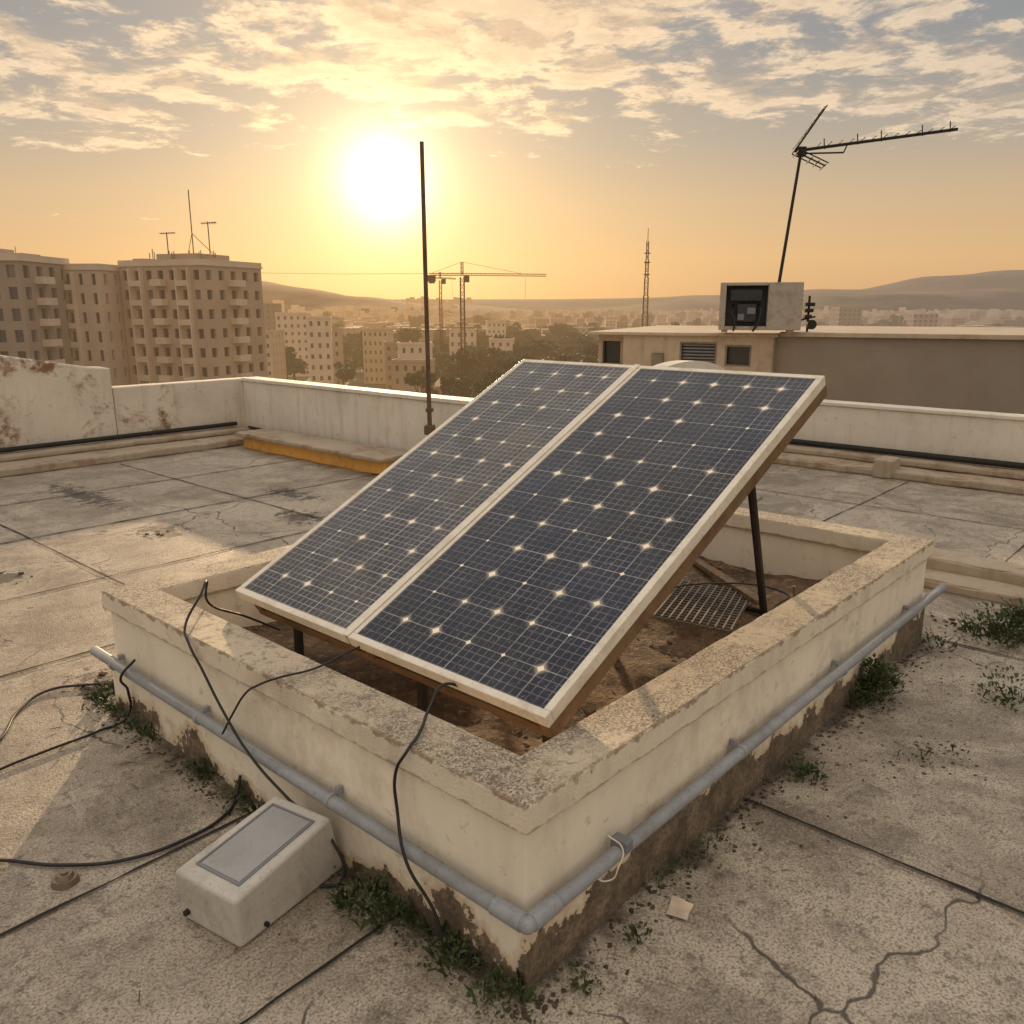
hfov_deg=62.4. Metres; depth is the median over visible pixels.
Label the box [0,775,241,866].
power cable
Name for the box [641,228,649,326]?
lattice tower
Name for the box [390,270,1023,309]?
hill
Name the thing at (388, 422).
parapet wall
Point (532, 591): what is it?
solar panel
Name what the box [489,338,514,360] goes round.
building
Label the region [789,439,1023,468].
pipe run
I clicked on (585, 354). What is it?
tree
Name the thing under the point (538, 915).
conduit pipe
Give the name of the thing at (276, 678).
power cable
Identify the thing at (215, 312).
walls and windows
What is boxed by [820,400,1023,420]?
coping
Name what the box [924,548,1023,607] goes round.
roof kerb
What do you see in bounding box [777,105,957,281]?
tv antenna
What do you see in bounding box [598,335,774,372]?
cream walls
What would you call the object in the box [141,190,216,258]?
roof antennas
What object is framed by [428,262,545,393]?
tower crane
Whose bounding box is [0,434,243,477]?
ledge
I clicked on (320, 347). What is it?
building
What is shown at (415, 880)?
power cable
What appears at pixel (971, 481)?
ledge
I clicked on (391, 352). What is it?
building
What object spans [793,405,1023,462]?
parapet wall
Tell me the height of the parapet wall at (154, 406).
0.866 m
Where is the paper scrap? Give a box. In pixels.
[666,895,692,919]
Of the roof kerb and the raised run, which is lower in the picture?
the roof kerb
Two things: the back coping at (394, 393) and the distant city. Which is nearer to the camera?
the back coping at (394, 393)
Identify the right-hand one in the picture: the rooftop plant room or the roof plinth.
the rooftop plant room
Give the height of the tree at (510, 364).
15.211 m
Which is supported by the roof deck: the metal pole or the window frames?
the metal pole
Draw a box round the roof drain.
[51,869,79,890]
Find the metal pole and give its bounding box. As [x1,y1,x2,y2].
[420,141,434,435]
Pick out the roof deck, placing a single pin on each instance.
(884, 931)
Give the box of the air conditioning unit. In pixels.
[718,282,803,332]
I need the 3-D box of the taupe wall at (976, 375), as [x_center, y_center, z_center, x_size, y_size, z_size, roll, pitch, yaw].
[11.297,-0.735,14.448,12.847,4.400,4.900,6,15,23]
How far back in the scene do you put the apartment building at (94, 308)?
133.74 m
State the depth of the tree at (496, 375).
162.31 m
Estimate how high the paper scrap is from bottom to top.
0.016 m
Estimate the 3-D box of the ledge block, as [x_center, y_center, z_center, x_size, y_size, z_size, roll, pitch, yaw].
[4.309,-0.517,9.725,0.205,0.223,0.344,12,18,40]
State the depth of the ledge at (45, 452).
11.09 m
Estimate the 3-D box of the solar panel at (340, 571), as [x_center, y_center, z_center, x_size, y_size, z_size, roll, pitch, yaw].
[-0.288,-0.195,4.202,0.812,0.052,2.200,12,44,40]
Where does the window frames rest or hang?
in the rooftop plant room
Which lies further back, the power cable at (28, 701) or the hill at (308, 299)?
the hill at (308, 299)
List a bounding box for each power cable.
[0,659,135,770]
[0,682,114,740]
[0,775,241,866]
[183,580,345,887]
[221,646,359,733]
[393,682,478,963]
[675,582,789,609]
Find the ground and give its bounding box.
[288,310,987,397]
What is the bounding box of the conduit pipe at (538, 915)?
[90,583,946,934]
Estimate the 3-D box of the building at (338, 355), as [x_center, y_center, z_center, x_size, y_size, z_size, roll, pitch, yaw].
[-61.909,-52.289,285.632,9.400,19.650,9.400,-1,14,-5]
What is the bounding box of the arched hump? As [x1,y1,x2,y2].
[654,360,724,369]
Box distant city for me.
[263,296,1023,352]
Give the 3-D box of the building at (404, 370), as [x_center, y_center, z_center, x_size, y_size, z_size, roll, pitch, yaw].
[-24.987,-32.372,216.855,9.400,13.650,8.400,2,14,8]
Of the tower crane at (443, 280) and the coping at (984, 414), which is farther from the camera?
the tower crane at (443, 280)
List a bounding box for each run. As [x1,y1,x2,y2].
[0,355,117,452]
[0,421,236,452]
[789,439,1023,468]
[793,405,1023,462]
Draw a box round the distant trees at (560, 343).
[285,307,1023,396]
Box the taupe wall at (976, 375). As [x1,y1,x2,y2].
[773,337,1023,413]
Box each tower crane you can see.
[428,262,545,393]
[429,272,455,357]
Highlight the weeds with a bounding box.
[82,597,1023,1022]
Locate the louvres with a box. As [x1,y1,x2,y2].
[682,344,714,361]
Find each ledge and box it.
[0,426,250,461]
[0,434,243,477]
[773,452,1023,494]
[783,444,1023,479]
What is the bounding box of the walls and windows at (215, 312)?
[119,265,267,384]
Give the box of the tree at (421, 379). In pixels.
[401,372,440,394]
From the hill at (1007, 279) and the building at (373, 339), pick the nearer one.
the building at (373, 339)
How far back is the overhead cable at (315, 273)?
248.78 m
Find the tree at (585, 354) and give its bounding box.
[564,341,598,362]
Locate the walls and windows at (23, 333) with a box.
[0,261,76,364]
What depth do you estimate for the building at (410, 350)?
234.96 m
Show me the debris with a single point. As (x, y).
(662, 906)
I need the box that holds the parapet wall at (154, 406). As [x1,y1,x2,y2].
[112,377,245,439]
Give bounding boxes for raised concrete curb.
[102,507,934,989]
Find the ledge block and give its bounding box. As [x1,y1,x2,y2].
[872,455,900,478]
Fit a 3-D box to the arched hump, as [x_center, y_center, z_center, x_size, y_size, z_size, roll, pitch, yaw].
[2.074,-1.644,10.338,0.200,0.400,2.300,12,18,40]
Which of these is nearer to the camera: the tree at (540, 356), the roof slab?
the roof slab
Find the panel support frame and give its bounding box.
[254,364,827,742]
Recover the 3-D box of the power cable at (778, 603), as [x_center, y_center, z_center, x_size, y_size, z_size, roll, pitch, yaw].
[1.229,0.469,4.586,0.709,0.101,0.810,12,18,40]
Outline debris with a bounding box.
[0,474,1020,1023]
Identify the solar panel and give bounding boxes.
[235,359,633,643]
[347,366,825,727]
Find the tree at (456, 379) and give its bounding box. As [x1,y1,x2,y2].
[438,361,474,397]
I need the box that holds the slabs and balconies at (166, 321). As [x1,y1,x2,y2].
[117,259,262,383]
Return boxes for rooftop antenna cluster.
[801,296,816,331]
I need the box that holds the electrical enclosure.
[176,796,342,946]
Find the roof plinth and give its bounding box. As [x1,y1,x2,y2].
[234,428,407,474]
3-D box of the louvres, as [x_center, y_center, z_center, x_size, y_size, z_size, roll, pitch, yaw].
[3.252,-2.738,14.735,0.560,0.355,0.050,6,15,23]
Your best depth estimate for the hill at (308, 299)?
2183.30 m
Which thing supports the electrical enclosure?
on the roof deck
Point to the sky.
(554, 134)
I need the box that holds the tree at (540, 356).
[536,353,551,360]
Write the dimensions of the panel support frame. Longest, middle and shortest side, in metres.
2.248 x 1.785 x 1.358 m
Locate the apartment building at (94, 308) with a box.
[61,264,130,385]
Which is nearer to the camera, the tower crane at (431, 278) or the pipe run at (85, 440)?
the pipe run at (85, 440)
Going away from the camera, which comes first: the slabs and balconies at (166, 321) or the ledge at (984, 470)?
the ledge at (984, 470)
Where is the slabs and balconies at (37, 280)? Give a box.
[0,253,69,363]
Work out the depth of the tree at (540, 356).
195.99 m
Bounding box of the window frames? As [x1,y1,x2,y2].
[603,342,751,366]
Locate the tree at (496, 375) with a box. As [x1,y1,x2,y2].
[474,371,503,394]
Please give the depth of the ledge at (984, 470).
9.75 m
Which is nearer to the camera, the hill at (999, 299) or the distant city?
the distant city
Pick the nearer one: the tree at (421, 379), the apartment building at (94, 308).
the apartment building at (94, 308)
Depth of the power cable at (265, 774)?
3.33 m
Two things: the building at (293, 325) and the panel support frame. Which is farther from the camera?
the building at (293, 325)
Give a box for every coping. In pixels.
[241,377,473,404]
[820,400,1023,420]
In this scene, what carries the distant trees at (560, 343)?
on the ground
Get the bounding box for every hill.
[262,281,561,316]
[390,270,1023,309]
[583,289,1023,311]
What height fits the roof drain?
0.042 m
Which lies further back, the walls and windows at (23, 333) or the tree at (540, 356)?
the tree at (540, 356)
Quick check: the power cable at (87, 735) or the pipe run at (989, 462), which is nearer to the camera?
the power cable at (87, 735)
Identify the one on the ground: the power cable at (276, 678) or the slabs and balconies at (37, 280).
the slabs and balconies at (37, 280)
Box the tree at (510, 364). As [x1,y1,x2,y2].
[504,359,519,371]
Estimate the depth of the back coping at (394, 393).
10.78 m
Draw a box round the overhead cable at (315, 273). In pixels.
[289,273,430,273]
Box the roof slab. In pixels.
[588,325,1023,339]
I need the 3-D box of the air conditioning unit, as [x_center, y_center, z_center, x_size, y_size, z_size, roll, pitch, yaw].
[4.142,-3.413,14.124,1.314,0.800,0.800,3,14,14]
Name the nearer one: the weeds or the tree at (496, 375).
the weeds
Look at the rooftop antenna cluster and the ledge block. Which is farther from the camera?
the rooftop antenna cluster
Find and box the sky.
[0,0,1023,298]
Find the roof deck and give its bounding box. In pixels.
[0,445,1023,1023]
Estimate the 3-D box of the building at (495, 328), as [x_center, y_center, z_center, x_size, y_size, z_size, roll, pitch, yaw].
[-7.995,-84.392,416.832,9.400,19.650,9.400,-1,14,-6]
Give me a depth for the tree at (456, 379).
182.84 m
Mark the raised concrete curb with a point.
(684, 691)
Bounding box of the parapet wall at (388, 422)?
[243,381,464,450]

